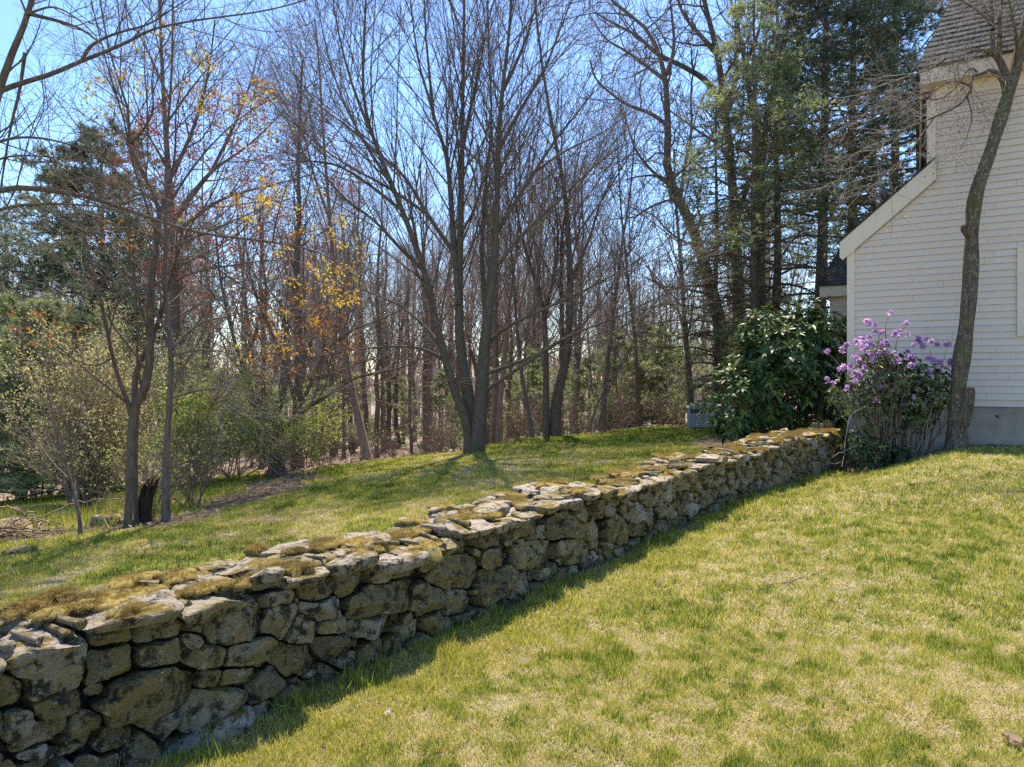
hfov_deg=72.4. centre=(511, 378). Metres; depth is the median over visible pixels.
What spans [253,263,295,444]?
bare tree
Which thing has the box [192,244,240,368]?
bare tree
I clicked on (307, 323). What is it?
bare tree
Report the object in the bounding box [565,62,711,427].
woodland tree
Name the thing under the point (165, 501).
young maple
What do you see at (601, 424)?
woodland tree
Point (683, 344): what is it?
bare tree
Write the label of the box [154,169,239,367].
bare tree
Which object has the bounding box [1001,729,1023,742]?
fallen leaf
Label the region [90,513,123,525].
garden rock
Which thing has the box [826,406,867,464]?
fallen branch
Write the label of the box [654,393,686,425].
brush shrub
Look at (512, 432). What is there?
brush shrub
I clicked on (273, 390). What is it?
young pine
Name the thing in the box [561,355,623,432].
young pine
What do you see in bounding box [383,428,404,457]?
brush shrub
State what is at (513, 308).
bare tree
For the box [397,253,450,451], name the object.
bare tree
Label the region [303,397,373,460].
brush shrub
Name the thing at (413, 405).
bare tree
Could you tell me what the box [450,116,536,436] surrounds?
bare tree
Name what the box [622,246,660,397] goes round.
bare tree
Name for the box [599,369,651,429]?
brush shrub
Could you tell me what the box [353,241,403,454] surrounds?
bare tree
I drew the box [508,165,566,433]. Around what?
bare tree
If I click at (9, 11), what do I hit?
sky
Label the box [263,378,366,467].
leafing shrub
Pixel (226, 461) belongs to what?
brush shrub
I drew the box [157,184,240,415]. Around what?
bare tree
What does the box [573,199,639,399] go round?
bare tree
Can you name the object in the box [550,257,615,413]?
bare tree
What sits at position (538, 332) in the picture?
bare tree
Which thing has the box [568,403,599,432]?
brush shrub
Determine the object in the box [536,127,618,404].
bare tree
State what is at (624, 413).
brush shrub
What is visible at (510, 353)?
bare tree
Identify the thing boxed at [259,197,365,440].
bare tree
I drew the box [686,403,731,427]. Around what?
standby generator
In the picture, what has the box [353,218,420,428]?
bare tree
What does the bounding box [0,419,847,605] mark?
grass
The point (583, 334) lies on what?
bare tree
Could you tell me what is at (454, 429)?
brush shrub
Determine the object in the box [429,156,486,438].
bare tree
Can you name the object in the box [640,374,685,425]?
brush shrub
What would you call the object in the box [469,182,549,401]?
bare tree
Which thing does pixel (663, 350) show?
young pine
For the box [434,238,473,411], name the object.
bare tree
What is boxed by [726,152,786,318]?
bare tree
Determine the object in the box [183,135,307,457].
bare tree
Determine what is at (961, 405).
dogwood tree
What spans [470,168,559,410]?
bare tree
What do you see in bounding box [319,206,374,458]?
bare tree
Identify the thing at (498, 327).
bare tree
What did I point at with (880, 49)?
pine tree
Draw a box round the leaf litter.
[0,418,1023,763]
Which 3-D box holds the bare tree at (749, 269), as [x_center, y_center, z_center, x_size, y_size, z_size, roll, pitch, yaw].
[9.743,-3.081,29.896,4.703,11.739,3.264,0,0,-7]
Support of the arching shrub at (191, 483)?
on the ground at (702, 441)
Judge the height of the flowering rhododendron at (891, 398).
2.623 m
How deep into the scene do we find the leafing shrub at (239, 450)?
15.69 m
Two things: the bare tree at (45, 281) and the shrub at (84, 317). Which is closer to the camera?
the shrub at (84, 317)
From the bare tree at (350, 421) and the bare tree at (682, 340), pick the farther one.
the bare tree at (682, 340)
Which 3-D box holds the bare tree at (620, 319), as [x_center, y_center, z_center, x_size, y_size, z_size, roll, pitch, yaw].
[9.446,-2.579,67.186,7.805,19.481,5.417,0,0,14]
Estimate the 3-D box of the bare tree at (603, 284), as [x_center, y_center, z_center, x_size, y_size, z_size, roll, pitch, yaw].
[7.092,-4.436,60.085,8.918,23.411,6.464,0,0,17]
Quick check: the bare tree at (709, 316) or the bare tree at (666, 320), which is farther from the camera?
the bare tree at (666, 320)
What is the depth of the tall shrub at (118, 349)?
15.90 m
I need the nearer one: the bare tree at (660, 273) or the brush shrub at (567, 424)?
the brush shrub at (567, 424)
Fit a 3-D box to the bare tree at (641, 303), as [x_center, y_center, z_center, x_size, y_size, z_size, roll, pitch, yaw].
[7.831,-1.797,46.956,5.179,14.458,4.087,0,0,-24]
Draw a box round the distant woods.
[139,318,812,433]
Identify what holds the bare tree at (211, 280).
on the ground at (702, 441)
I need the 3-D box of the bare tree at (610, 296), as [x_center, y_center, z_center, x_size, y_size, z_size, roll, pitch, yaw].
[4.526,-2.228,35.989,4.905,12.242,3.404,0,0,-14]
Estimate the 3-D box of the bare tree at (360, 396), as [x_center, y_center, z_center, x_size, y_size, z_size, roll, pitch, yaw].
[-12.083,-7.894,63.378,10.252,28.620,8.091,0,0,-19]
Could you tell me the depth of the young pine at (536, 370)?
28.58 m
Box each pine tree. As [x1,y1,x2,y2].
[0,112,307,455]
[650,0,949,419]
[671,0,893,380]
[676,0,945,273]
[677,0,948,274]
[679,0,917,319]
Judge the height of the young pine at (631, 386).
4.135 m
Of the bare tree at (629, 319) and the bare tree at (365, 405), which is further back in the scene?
the bare tree at (629, 319)
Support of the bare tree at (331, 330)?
on the ground at (702, 441)
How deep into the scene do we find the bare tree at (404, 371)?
70.43 m
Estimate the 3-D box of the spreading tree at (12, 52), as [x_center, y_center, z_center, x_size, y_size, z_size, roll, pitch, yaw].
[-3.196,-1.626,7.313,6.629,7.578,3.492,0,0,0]
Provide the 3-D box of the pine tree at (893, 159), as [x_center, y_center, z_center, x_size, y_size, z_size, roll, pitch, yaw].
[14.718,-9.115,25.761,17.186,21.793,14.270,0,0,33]
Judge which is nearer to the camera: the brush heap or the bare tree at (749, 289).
the brush heap
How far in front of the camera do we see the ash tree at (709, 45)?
22.93 m
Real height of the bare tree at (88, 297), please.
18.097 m
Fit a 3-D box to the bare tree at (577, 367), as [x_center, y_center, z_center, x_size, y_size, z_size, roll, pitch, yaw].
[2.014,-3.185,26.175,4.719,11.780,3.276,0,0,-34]
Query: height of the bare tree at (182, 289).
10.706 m
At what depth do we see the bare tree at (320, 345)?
41.67 m
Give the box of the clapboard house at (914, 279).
[817,0,1023,461]
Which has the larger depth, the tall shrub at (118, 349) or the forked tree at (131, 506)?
the tall shrub at (118, 349)
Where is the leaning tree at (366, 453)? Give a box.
[207,0,428,460]
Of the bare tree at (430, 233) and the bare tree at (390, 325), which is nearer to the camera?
the bare tree at (430, 233)
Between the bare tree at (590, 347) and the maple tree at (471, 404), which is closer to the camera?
the maple tree at (471, 404)
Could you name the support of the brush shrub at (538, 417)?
on the ground at (702, 441)
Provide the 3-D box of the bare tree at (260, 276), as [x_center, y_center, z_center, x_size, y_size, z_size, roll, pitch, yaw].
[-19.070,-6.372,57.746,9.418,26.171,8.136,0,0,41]
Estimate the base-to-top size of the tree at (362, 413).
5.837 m
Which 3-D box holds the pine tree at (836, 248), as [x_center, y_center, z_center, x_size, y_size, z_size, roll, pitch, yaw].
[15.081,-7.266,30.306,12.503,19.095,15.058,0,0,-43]
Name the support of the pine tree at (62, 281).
on the ground at (702, 441)
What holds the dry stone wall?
on the ground at (702, 441)
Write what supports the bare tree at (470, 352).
on the ground at (702, 441)
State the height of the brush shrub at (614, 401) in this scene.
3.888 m
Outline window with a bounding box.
[1017,247,1023,335]
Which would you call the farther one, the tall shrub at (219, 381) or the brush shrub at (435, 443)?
the brush shrub at (435, 443)
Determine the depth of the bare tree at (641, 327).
26.11 m
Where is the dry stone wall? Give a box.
[0,423,840,766]
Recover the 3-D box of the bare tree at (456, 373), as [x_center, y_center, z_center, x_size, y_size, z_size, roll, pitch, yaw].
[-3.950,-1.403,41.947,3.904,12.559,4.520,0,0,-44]
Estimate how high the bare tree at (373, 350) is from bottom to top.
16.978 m
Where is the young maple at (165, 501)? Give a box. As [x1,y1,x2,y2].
[14,0,416,522]
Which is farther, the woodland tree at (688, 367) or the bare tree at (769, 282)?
the bare tree at (769, 282)
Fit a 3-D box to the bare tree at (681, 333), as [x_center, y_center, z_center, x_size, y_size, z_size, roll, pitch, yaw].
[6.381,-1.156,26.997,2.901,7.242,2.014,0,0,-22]
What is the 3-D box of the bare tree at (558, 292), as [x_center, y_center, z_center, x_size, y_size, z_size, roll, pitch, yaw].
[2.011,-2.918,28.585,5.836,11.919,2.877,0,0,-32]
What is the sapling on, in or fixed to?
on the ground at (702, 441)
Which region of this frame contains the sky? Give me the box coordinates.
[0,0,947,378]
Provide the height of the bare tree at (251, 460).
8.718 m
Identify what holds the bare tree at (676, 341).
on the ground at (702, 441)
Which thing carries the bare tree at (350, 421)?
on the ground at (702, 441)
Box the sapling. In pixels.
[2,321,121,534]
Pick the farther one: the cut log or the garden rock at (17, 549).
the cut log
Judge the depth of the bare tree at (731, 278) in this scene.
47.43 m
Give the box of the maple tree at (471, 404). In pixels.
[133,0,749,453]
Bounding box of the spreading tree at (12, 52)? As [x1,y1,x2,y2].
[0,0,518,483]
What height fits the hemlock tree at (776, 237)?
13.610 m
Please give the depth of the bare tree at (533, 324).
32.92 m
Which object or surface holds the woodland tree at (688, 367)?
on the ground at (702, 441)
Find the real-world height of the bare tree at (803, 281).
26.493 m
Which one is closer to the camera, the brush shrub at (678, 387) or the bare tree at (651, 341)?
the brush shrub at (678, 387)
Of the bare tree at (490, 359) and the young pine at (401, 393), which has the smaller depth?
the young pine at (401, 393)
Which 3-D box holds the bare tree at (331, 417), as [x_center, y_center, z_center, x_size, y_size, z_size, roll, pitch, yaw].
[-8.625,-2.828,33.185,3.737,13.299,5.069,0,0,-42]
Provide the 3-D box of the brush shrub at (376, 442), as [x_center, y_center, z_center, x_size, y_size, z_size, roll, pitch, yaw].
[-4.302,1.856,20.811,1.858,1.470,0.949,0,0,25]
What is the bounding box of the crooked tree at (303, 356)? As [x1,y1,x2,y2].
[97,0,514,470]
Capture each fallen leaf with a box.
[383,708,391,714]
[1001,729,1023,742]
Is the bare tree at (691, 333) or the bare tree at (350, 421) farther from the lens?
the bare tree at (691, 333)
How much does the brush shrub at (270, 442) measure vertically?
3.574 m
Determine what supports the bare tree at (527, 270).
on the ground at (702, 441)
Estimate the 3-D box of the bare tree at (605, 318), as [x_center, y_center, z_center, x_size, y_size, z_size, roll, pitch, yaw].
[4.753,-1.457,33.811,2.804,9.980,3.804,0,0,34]
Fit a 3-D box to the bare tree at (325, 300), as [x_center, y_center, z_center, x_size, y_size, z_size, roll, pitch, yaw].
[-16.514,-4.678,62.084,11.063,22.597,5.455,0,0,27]
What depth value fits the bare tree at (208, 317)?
40.13 m
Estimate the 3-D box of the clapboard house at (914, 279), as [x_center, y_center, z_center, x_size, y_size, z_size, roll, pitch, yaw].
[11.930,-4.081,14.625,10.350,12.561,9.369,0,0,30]
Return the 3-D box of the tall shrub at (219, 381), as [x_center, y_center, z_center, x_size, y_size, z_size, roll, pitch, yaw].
[-6.770,0.534,16.682,4.105,4.008,4.309,0,0,-39]
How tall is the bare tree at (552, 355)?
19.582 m
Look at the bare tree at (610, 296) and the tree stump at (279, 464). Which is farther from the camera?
the bare tree at (610, 296)
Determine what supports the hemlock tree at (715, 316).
on the ground at (702, 441)
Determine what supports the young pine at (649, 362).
on the ground at (702, 441)
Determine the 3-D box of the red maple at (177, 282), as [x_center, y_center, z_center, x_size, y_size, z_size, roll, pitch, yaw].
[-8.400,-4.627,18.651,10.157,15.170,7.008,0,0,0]
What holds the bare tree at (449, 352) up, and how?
on the ground at (702, 441)
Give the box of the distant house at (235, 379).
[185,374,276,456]
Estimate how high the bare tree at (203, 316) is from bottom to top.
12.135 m
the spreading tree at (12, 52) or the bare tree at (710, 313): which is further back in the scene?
the bare tree at (710, 313)
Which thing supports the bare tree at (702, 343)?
on the ground at (702, 441)
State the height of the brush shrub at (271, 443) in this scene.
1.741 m
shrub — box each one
[0,293,172,498]
[0,301,231,498]
[0,306,227,510]
[7,291,201,489]
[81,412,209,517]
[87,386,260,509]
[126,315,324,482]
[131,355,271,486]
[139,362,328,486]
[214,426,246,472]
[221,395,328,477]
[238,401,316,466]
[243,424,303,467]
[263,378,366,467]
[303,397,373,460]
[344,420,392,458]
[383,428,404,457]
[398,387,446,453]
[401,403,460,454]
[419,434,435,453]
[420,380,486,452]
[432,418,457,451]
[486,408,506,443]
[497,372,564,438]
[503,384,562,436]
[503,390,542,439]
[503,403,535,440]
[561,383,590,433]
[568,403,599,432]
[578,372,681,421]
[578,373,680,429]
[594,395,643,430]
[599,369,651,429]
[610,398,648,428]
[629,336,706,421]
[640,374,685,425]
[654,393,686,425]
[837,426,915,471]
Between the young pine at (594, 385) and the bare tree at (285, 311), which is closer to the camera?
the young pine at (594, 385)
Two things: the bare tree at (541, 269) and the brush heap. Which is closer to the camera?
the brush heap
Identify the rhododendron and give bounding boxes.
[693,296,847,445]
[823,309,951,469]
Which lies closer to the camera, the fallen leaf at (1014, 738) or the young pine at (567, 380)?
the fallen leaf at (1014, 738)
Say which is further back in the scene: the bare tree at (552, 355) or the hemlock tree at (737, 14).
the bare tree at (552, 355)
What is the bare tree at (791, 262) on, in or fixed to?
on the ground at (702, 441)
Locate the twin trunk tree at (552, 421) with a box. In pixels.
[438,0,691,436]
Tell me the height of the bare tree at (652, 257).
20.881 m
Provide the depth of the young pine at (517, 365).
33.20 m
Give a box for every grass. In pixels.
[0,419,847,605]
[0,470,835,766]
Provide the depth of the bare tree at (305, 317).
27.39 m
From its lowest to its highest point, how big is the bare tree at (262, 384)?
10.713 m
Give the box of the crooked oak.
[523,0,769,406]
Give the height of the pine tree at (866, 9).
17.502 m
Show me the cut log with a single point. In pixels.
(60, 506)
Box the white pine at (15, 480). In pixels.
[0,284,151,501]
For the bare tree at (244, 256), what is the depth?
64.78 m
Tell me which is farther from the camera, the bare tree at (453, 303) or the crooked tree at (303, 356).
the bare tree at (453, 303)
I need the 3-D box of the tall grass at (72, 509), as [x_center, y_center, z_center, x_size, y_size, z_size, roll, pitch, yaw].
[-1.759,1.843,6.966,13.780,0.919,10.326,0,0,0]
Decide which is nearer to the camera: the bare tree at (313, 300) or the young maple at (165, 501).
the young maple at (165, 501)
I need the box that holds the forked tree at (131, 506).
[0,0,289,526]
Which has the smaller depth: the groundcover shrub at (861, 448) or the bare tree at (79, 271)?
the groundcover shrub at (861, 448)
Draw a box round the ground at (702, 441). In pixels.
[0,379,1023,766]
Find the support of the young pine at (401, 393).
on the ground at (702, 441)
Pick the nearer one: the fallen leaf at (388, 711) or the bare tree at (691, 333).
the fallen leaf at (388, 711)
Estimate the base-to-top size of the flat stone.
0.121 m
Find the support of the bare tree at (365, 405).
on the ground at (702, 441)
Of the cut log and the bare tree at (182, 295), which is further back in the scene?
the bare tree at (182, 295)
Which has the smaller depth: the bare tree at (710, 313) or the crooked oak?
the crooked oak
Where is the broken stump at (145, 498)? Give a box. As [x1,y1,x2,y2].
[138,476,160,523]
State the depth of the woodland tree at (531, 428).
19.18 m
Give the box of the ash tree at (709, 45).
[573,0,821,421]
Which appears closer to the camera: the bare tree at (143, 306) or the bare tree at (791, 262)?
the bare tree at (143, 306)
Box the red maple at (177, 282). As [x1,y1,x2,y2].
[1,0,367,477]
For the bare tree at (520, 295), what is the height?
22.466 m
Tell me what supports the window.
in the clapboard house at (914, 279)
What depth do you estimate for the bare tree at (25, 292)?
33.54 m
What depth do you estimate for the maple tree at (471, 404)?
15.41 m
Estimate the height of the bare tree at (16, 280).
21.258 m
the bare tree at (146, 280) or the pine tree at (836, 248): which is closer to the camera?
the pine tree at (836, 248)
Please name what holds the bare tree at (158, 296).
on the ground at (702, 441)
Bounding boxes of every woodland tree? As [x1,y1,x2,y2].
[398,56,591,436]
[418,15,620,442]
[546,3,746,432]
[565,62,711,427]
[579,47,793,404]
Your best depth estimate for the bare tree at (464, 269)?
49.84 m
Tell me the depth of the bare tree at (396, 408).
37.20 m
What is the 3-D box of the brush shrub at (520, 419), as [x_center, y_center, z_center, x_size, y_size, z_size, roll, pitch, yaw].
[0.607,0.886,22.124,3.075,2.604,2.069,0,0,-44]
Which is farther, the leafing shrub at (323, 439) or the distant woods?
the distant woods
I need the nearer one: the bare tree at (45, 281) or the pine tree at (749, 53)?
the pine tree at (749, 53)
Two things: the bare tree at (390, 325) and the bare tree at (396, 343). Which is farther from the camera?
the bare tree at (396, 343)
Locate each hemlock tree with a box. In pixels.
[621,82,801,418]
[630,0,851,419]
[635,0,877,421]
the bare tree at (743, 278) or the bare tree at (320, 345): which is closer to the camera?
the bare tree at (743, 278)
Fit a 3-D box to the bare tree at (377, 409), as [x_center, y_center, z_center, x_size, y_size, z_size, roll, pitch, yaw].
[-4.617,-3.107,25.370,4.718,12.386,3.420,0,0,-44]
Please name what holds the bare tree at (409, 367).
on the ground at (702, 441)
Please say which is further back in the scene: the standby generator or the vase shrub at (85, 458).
the standby generator
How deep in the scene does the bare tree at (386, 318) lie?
41.06 m
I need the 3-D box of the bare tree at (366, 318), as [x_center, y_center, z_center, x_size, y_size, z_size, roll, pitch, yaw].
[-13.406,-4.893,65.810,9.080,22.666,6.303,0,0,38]
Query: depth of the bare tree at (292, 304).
39.52 m
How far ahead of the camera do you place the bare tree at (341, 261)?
64.66 m
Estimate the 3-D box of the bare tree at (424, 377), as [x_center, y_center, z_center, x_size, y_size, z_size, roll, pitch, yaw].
[-3.153,-3.637,28.251,4.415,14.203,5.111,0,0,33]
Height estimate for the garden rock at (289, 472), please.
0.148 m
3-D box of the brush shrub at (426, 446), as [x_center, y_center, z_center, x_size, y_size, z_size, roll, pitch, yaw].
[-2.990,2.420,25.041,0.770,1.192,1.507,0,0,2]
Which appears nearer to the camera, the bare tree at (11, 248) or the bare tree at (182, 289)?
the bare tree at (182, 289)
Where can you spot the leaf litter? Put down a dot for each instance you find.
(318, 462)
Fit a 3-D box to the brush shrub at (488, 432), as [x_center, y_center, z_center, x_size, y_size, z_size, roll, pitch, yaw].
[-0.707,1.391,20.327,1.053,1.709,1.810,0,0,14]
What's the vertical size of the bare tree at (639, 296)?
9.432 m
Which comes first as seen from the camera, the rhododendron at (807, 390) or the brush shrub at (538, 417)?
the rhododendron at (807, 390)
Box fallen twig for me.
[745,570,826,592]
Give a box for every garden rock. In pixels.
[0,517,44,537]
[1,545,37,555]
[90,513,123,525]
[278,470,297,476]
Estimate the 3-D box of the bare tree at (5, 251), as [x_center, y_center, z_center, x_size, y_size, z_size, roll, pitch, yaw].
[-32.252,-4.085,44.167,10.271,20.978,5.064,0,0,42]
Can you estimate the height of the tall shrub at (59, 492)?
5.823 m
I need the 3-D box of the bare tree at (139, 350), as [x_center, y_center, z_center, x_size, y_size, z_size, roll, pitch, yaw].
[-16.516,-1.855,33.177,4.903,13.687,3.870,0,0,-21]
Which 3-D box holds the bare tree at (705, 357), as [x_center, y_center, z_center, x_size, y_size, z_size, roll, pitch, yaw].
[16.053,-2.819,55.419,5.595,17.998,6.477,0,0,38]
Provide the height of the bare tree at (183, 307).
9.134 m
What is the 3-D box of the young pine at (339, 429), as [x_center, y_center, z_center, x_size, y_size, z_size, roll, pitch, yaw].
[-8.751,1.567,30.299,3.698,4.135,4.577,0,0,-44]
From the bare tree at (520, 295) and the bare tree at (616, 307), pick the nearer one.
the bare tree at (520, 295)
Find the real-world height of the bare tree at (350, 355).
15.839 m
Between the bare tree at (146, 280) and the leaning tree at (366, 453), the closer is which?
the leaning tree at (366, 453)
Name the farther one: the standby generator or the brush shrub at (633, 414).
the brush shrub at (633, 414)
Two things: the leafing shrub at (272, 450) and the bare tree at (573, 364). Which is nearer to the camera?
the leafing shrub at (272, 450)
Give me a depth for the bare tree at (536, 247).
69.70 m
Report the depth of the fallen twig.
5.14 m
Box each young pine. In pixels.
[222,368,291,461]
[283,369,366,460]
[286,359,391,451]
[354,372,438,447]
[389,367,462,453]
[461,354,579,442]
[486,346,578,441]
[541,363,597,433]
[549,327,663,430]
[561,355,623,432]
[579,320,712,427]
[621,320,712,426]
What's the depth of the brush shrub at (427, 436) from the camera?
21.98 m
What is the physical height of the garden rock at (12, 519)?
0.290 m
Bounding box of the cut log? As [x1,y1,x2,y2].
[13,505,62,513]
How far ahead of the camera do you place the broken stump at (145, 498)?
8.98 m
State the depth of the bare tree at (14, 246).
61.82 m
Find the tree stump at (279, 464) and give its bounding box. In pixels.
[266,450,286,476]
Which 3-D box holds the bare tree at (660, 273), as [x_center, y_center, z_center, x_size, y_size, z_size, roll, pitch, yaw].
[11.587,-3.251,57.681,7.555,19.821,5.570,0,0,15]
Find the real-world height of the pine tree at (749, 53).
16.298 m
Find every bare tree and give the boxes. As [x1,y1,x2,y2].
[0,181,34,455]
[0,212,36,295]
[0,225,63,375]
[1,200,27,432]
[1,223,43,342]
[13,185,117,479]
[16,220,80,358]
[53,210,155,427]
[97,193,215,394]
[101,163,229,385]
[112,186,189,387]
[121,202,199,480]
[123,199,203,391]
[124,172,162,458]
[129,253,213,381]
[144,201,211,380]
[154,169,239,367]
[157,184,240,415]
[180,186,242,470]
[181,192,237,383]
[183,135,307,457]
[183,185,245,369]
[183,272,238,400]
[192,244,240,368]
[201,171,304,469]
[210,155,273,366]
[225,152,326,399]
[229,267,294,467]
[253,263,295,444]
[258,207,317,459]
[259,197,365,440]
[261,192,343,456]
[266,217,351,453]
[268,217,330,382]
[269,174,324,368]
[270,216,360,455]
[276,197,357,449]
[289,267,358,455]
[290,212,352,446]
[293,184,372,456]
[311,185,361,421]
[313,261,368,450]
[314,126,421,459]
[314,180,401,455]
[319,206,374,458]
[322,133,425,445]
[329,216,380,448]
[331,142,427,450]
[338,231,388,410]
[352,179,434,450]
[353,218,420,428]
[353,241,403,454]
[356,242,422,394]
[357,233,421,448]
[359,256,390,443]
[367,122,478,452]
[375,171,446,441]
[381,250,433,455]
[387,219,419,434]
[387,235,422,439]
[392,113,501,452]
[395,197,454,409]
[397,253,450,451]
[408,157,483,373]
[410,196,480,448]
[411,147,531,443]
[416,147,503,446]
[417,263,474,450]
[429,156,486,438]
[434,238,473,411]
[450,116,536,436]
[454,132,544,400]
[464,162,565,436]
[466,239,540,439]
[468,234,522,403]
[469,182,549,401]
[469,207,551,413]
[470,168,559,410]
[472,169,602,421]
[501,114,588,431]
[508,162,565,411]
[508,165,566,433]
[508,176,612,434]
[512,157,563,355]
[513,268,559,394]
[524,175,609,433]
[529,149,609,434]
[531,275,584,383]
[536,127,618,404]
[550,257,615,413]
[553,199,640,415]
[555,245,608,431]
[572,247,626,393]
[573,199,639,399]
[573,230,633,395]
[577,235,623,414]
[582,248,641,376]
[583,250,631,398]
[588,266,643,385]
[597,230,654,394]
[606,268,669,406]
[611,222,691,423]
[620,262,665,422]
[621,247,658,386]
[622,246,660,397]
[622,263,678,424]
[635,218,694,414]
[643,259,704,422]
[654,276,702,422]
[657,257,679,425]
[658,265,705,395]
[666,278,721,416]
[667,281,709,400]
[672,270,701,390]
[675,239,732,402]
[679,204,771,341]
[681,246,719,396]
[684,225,745,376]
[688,256,747,350]
[689,235,727,402]
[691,190,784,352]
[710,238,786,343]
[718,234,788,319]
[721,243,790,339]
[724,156,828,321]
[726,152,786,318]
[745,180,829,324]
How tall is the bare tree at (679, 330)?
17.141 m
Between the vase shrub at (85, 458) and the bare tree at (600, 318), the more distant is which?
the bare tree at (600, 318)
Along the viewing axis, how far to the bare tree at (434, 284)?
47.12 m
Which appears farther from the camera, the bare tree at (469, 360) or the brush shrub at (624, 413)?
the bare tree at (469, 360)
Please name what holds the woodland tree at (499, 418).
on the ground at (702, 441)
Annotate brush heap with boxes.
[0,498,125,540]
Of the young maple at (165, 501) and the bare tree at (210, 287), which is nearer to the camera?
the young maple at (165, 501)
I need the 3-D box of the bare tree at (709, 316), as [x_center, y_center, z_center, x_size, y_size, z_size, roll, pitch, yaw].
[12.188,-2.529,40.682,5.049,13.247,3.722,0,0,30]
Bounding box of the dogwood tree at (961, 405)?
[780,0,1023,451]
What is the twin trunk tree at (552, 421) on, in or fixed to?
on the ground at (702, 441)
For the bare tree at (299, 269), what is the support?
on the ground at (702, 441)
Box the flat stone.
[165,705,254,757]
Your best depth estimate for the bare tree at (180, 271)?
21.90 m
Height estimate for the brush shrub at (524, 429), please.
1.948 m
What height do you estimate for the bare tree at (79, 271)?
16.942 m
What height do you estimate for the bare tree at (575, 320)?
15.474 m
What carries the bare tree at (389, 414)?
on the ground at (702, 441)
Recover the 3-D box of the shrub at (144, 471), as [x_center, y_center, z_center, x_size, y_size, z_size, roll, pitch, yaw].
[-5.036,1.204,9.265,1.808,1.537,1.050,0,0,0]
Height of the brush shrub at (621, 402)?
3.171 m
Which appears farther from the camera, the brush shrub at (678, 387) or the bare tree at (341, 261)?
the bare tree at (341, 261)
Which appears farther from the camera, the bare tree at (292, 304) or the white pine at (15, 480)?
the bare tree at (292, 304)
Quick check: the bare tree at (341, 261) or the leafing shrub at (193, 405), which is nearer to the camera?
the leafing shrub at (193, 405)
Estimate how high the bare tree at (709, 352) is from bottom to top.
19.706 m
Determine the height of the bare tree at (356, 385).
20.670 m
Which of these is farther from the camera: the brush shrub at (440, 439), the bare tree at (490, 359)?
the bare tree at (490, 359)

